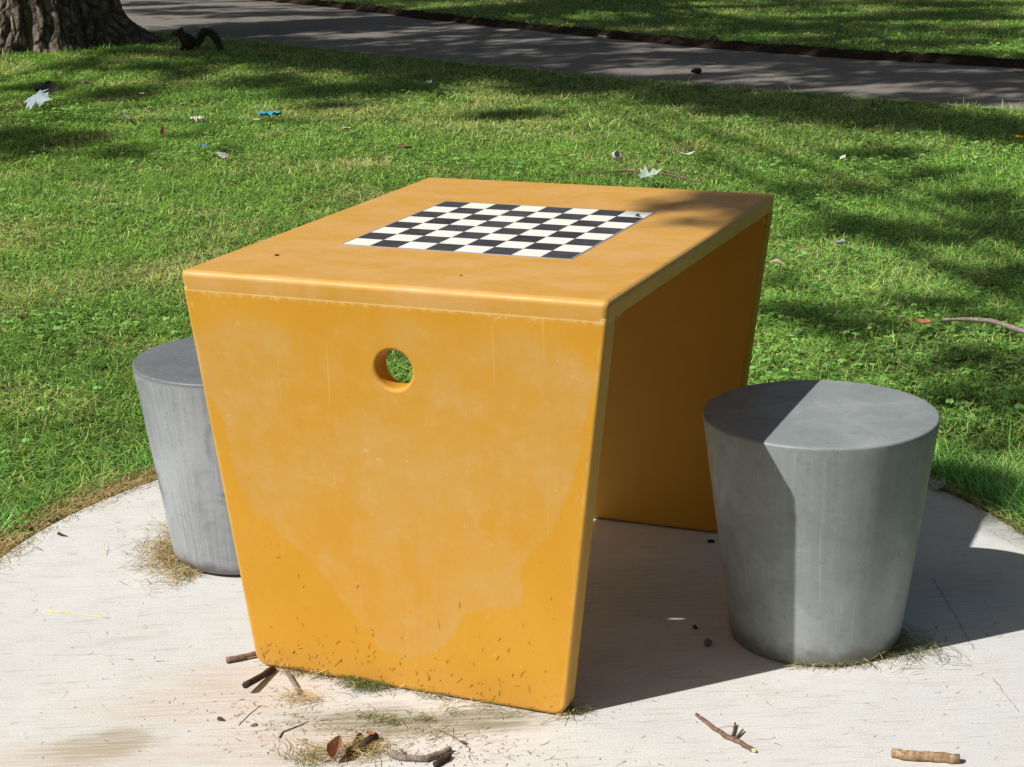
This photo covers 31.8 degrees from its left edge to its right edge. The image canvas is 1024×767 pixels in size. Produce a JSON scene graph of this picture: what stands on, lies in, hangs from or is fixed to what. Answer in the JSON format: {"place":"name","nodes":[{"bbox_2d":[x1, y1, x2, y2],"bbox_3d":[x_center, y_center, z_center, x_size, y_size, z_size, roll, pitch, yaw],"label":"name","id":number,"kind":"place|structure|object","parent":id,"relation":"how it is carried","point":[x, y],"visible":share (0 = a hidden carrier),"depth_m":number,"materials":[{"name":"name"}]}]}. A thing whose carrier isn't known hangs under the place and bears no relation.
{"place":"outdoors","nodes":[
{"label":"outdoors","id":0,"kind":"place"},
{"bbox_2d":[0,0,1023,765],"bbox_3d":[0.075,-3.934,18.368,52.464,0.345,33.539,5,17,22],"label":"lawn grass","id":1,"kind":"structure","parent":0,"point":[964,472],"depth_m":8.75,"materials":[{"name":"green plant"}]},
{"bbox_2d":[17,315,27,318],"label":"fallen leaf","id":2,"kind":"object","parent":1,"relation":"on","point":[22,316],"visible":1,"depth_m":5.86,"materials":[{"name":"brown plant"}]},
{"bbox_2d":[14,89,51,108],"bbox_3d":[-3.019,-1.801,11.324,0.295,0.040,0.236,8,50,21],"label":"fallen leaf","id":3,"kind":"object","parent":1,"relation":"on","point":[40,97],"visible":1,"depth_m":11.30,"materials":[{"name":"white plant"}]},
{"bbox_2d":[34,80,58,93],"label":"fallen leaf","id":4,"kind":"object","parent":1,"relation":"on","point":[50,86],"visible":0.83,"depth_m":11.73,"materials":[{"name":"black plant"}]},
{"bbox_2d":[0,0,166,56],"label":"maple tree","id":5,"kind":"object","parent":1,"relation":"on","point":[42,26],"visible":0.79,"depth_m":15.12,"materials":[{"name":"brown plant"}]},
{"bbox_2d":[160,126,166,134],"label":"fallen leaf","id":6,"kind":"object","parent":1,"relation":"on","point":[163,131],"visible":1,"depth_m":9.71,"materials":[{"name":"brown plant"}]},
{"bbox_2d":[189,116,203,122],"bbox_3d":[-1.823,-1.526,10.370,0.078,0.046,0.059,-1,16,0],"label":"tissue scrap","id":7,"kind":"object","parent":1,"relation":"on","point":[196,119],"visible":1,"depth_m":10.36,"materials":[{"name":"white paper"}]},
{"bbox_2d":[172,27,223,51],"bbox_3d":[-2.594,-2.852,14.863,0.447,0.235,0.142,-3,16,-4],"label":"squirrel","id":8,"kind":"object","parent":1,"relation":"on","point":[189,42],"visible":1,"depth_m":14.83,"materials":[{"name":"fur"}]},
{"bbox_2d":[213,152,228,157],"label":"fallen leaf","id":9,"kind":"object","parent":1,"relation":"on","point":[222,155],"visible":1,"depth_m":9.15,"materials":[{"name":"white plant"}]},
{"bbox_2d":[258,110,281,115],"bbox_3d":[-1.438,-1.606,10.665,0.138,0.034,0.091,-2,16,-2],"label":"wrapper","id":10,"kind":"object","parent":1,"relation":"on","point":[269,113],"visible":1,"depth_m":10.65,"materials":[{"name":"blue plastic"}]},
{"bbox_2d":[341,127,354,131],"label":"fallen leaf","id":11,"kind":"object","parent":1,"relation":"on","point":[347,128],"visible":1,"depth_m":9.84,"materials":[{"name":"beige plant"}]},
{"bbox_2d":[397,144,410,148],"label":"fallen leaf","id":12,"kind":"object","parent":1,"relation":"on","point":[403,146],"visible":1,"depth_m":9.17,"materials":[{"name":"brown plant"}]},
{"bbox_2d":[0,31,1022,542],"bbox_3d":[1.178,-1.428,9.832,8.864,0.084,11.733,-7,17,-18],"label":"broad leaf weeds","id":13,"kind":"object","parent":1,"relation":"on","point":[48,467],"visible":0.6,"depth_m":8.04,"materials":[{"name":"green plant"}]},
{"bbox_2d":[0,480,1023,766],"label":"concrete pad","id":14,"kind":"object","parent":1,"relation":"on","point":[652,600],"visible":0.38,"depth_m":3.21,"materials":[{"name":"beige concrete"}]},
{"bbox_2d":[44,610,107,617],"bbox_3d":[-0.858,0.454,3.541,0.144,0.003,0.007,4,17,17],"label":"straw","id":15,"kind":"object","parent":14,"relation":"on","point":[72,613],"visible":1,"depth_m":3.55,"materials":[{"name":"beige plant"}]},
{"bbox_2d":[99,514,208,596],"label":"dry grass clippings","id":16,"kind":"object","parent":14,"relation":"on","point":[164,549],"visible":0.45,"depth_m":3.78,"materials":[{"name":"plant"}]},
{"bbox_2d":[132,336,239,574],"bbox_3d":[-0.568,0.150,3.788,0.426,0.432,0.426,5,17,22],"label":"concrete stool","id":17,"kind":"object","parent":14,"relation":"on","point":[170,387],"visible":0.45,"depth_m":3.64,"materials":[{"name":"grey concrete"}]},
{"bbox_2d":[226,651,256,663],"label":"twig","id":18,"kind":"object","parent":14,"relation":"on","point":[237,658],"visible":0.6,"depth_m":3.31,"materials":[{"name":"brown wood"}]},
{"bbox_2d":[242,665,276,688],"bbox_3d":[-0.453,0.526,3.220,0.014,0.025,0.104,5,17,21],"label":"twig","id":19,"kind":"object","parent":14,"relation":"on","point":[268,671],"visible":1,"depth_m":3.21,"materials":[{"name":"brown wood"}]},
{"bbox_2d":[286,671,300,694],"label":"twig","id":20,"kind":"object","parent":14,"relation":"on","point":[291,679],"visible":0.99,"depth_m":3.21,"materials":[{"name":"brown wood"}]},
{"bbox_2d":[279,721,307,737],"bbox_3d":[-0.374,0.586,3.045,0.011,0.003,0.072,10,19,33],"label":"twig","id":21,"kind":"object","parent":14,"relation":"on","point":[290,729],"visible":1,"depth_m":3.04,"materials":[{"name":"brown wood"}]},
{"bbox_2d":[326,735,341,757],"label":"fallen leaf","id":22,"kind":"object","parent":14,"relation":"on","point":[333,746],"visible":1,"depth_m":2.94,"materials":[{"name":"brown plant"}]},
{"bbox_2d":[346,732,361,755],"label":"twig","id":23,"kind":"object","parent":14,"relation":"on","point":[353,742],"visible":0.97,"depth_m":2.97,"materials":[{"name":"brown wood"}]},
{"bbox_2d":[358,732,378,751],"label":"twig","id":24,"kind":"object","parent":14,"relation":"on","point":[369,739],"visible":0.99,"depth_m":2.97,"materials":[{"name":"brown wood"}]},
{"bbox_2d":[366,730,374,734],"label":"fallen leaf","id":25,"kind":"object","parent":24,"relation":"on","point":[371,732],"visible":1,"depth_m":2.99,"materials":[{"name":"orange plant"}]},
{"bbox_2d":[274,704,506,766],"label":"dry grass clippings","id":26,"kind":"object","parent":14,"relation":"on","point":[369,750],"visible":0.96,"depth_m":2.96,"materials":[{"name":"plant"}]},
{"bbox_2d":[389,747,451,761],"bbox_3d":[-0.150,0.607,2.935,0.104,0.013,0.039,-2,16,-3],"label":"twig","id":27,"kind":"object","parent":14,"relation":"on","point":[399,756],"visible":1,"depth_m":2.93,"materials":[{"name":"brown wood"}]},
{"bbox_2d":[250,656,601,722],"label":"dry grass clippings","id":28,"kind":"object","parent":14,"relation":"on","point":[360,685],"visible":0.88,"depth_m":3.16,"materials":[{"name":"plant"}]},
{"bbox_2d":[433,753,451,766],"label":"twig","id":29,"kind":"object","parent":14,"relation":"on","point":[443,760],"visible":1,"depth_m":2.91,"materials":[{"name":"brown wood"}]},
{"bbox_2d":[440,730,469,748],"bbox_3d":[-0.095,0.593,2.997,0.006,0.002,0.085,-14,20,-37],"label":"twig","id":30,"kind":"object","parent":14,"relation":"on","point":[455,738],"visible":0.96,"depth_m":3.00,"materials":[{"name":"brown wood"}]},
{"bbox_2d":[183,177,773,713],"bbox_3d":[-0.009,0.060,3.502,0.790,0.739,1.002,5,17,22],"label":"chess table","id":31,"kind":"object","parent":14,"relation":"on","point":[579,357],"visible":0.98,"depth_m":3.10,"materials":[{"name":"yellow concrete"}]},
{"bbox_2d":[0,458,1023,578],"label":"dead grass edge","id":32,"kind":"object","parent":14,"relation":"on","point":[90,500],"visible":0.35,"depth_m":4.12,"materials":[{"name":"plant"}]},
{"bbox_2d":[12,498,1017,766],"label":"fine debris","id":33,"kind":"object","parent":14,"relation":"on","point":[410,712],"visible":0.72,"depth_m":3.05,"materials":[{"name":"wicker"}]},
{"bbox_2d":[704,638,711,645],"bbox_3d":[0.364,0.481,3.334,0.015,0.010,0.030,2,16,12],"label":"pebble","id":34,"kind":"object","parent":14,"relation":"on","point":[708,641],"visible":1,"depth_m":3.33,"materials":[{"name":"stone"}]},
{"bbox_2d":[695,713,755,751],"bbox_3d":[0.364,0.579,2.994,0.045,0.010,0.162,-8,17,-22],"label":"twig","id":35,"kind":"object","parent":14,"relation":"on","point":[731,737],"visible":1,"depth_m":2.98,"materials":[{"name":"brown wood"}]},
{"bbox_2d":[702,380,940,665],"bbox_3d":[0.564,0.259,3.317,0.426,0.434,0.426,5,17,22],"label":"concrete stool","id":36,"kind":"object","parent":14,"relation":"on","point":[819,488],"visible":1,"depth_m":3.18,"materials":[{"name":"grey concrete"}]},
{"bbox_2d":[727,619,969,675],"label":"dry grass clippings","id":37,"kind":"object","parent":14,"relation":"on","point":[897,645],"visible":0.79,"depth_m":3.26,"materials":[{"name":"plant"}]},
{"bbox_2d":[891,748,959,763],"bbox_3d":[0.665,0.599,2.886,0.109,0.019,0.022,3,17,13],"label":"stick","id":38,"kind":"object","parent":14,"relation":"on","point":[914,755],"visible":1,"depth_m":2.88,"materials":[{"name":"brown wood"}]},
{"bbox_2d":[929,478,945,488],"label":"fallen leaf","id":39,"kind":"object","parent":14,"relation":"on","point":[933,483],"visible":0.91,"depth_m":4.11,"materials":[{"name":"grey plant"}]},
{"bbox_2d":[0,40,1023,535],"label":"clover","id":40,"kind":"object","parent":1,"relation":"on","point":[772,310],"visible":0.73,"depth_m":6.72,"materials":[{"name":"green plant"}]},
{"bbox_2d":[612,151,620,159],"bbox_3d":[0.512,-1.122,8.823,0.044,0.044,0.034,-44,10,-23],"label":"nut shell","id":41,"kind":"object","parent":1,"relation":"on","point":[616,155],"visible":1,"depth_m":8.82},
{"bbox_2d":[576,164,702,183],"bbox_3d":[0.627,-0.945,8.158,0.629,0.009,0.312,13,22,42],"label":"branch","id":42,"kind":"object","parent":1,"relation":"on","point":[624,170],"visible":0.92,"depth_m":8.26,"materials":[{"name":"brown plant"}]},
{"bbox_2d":[258,0,1023,67],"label":"soil edge","id":43,"kind":"object","parent":1,"relation":"on","point":[952,59],"visible":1,"depth_m":14.25,"materials":[{"name":"brown soil"}]},
{"bbox_2d":[709,35,717,39],"bbox_3d":[1.606,-2.736,14.256,0.066,0.061,0.126,-4,16,-9],"label":"soil clod","id":44,"kind":"object","parent":43,"relation":"on","point":[713,37],"visible":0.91,"depth_m":14.24,"materials":[{"name":"brown soil"}]},
{"bbox_2d":[628,165,662,184],"bbox_3d":[0.596,-0.935,8.065,0.178,0.033,0.143,-22,29,1],"label":"fallen leaf","id":45,"kind":"object","parent":1,"relation":"on","point":[645,173],"visible":1,"depth_m":8.08,"materials":[{"name":"white plant"}]},
{"bbox_2d":[770,259,785,264],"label":"fallen leaf","id":46,"kind":"object","parent":1,"relation":"on","point":[778,260],"visible":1,"depth_m":6.38,"materials":[{"name":"beige plant"}]},
{"bbox_2d":[832,239,853,246],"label":"fallen leaf","id":47,"kind":"object","parent":1,"relation":"on","point":[839,241],"visible":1,"depth_m":6.65,"materials":[{"name":"grey plant"}]},
{"bbox_2d":[908,318,932,323],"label":"fallen leaf","id":48,"kind":"object","parent":1,"relation":"on","point":[923,321],"visible":1,"depth_m":5.50,"materials":[{"name":"orange plant"}]},
{"bbox_2d":[942,317,1023,333],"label":"branch","id":49,"kind":"object","parent":1,"relation":"on","point":[1001,324],"visible":1,"depth_m":5.46,"materials":[{"name":"brown plant"}]},
{"bbox_2d":[120,0,1023,110],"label":"path","id":50,"kind":"structure","parent":0,"point":[340,29],"depth_m":13.83,"materials":[{"name":"concrete"}]},
{"bbox_2d":[691,68,701,73],"bbox_3d":[1.271,-2.151,12.354,0.086,0.040,0.047,-6,17,-15],"label":"soil clod","id":51,"kind":"object","parent":50,"relation":"on","point":[697,70],"visible":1,"depth_m":12.34,"materials":[{"name":"black soil"}]}
]}

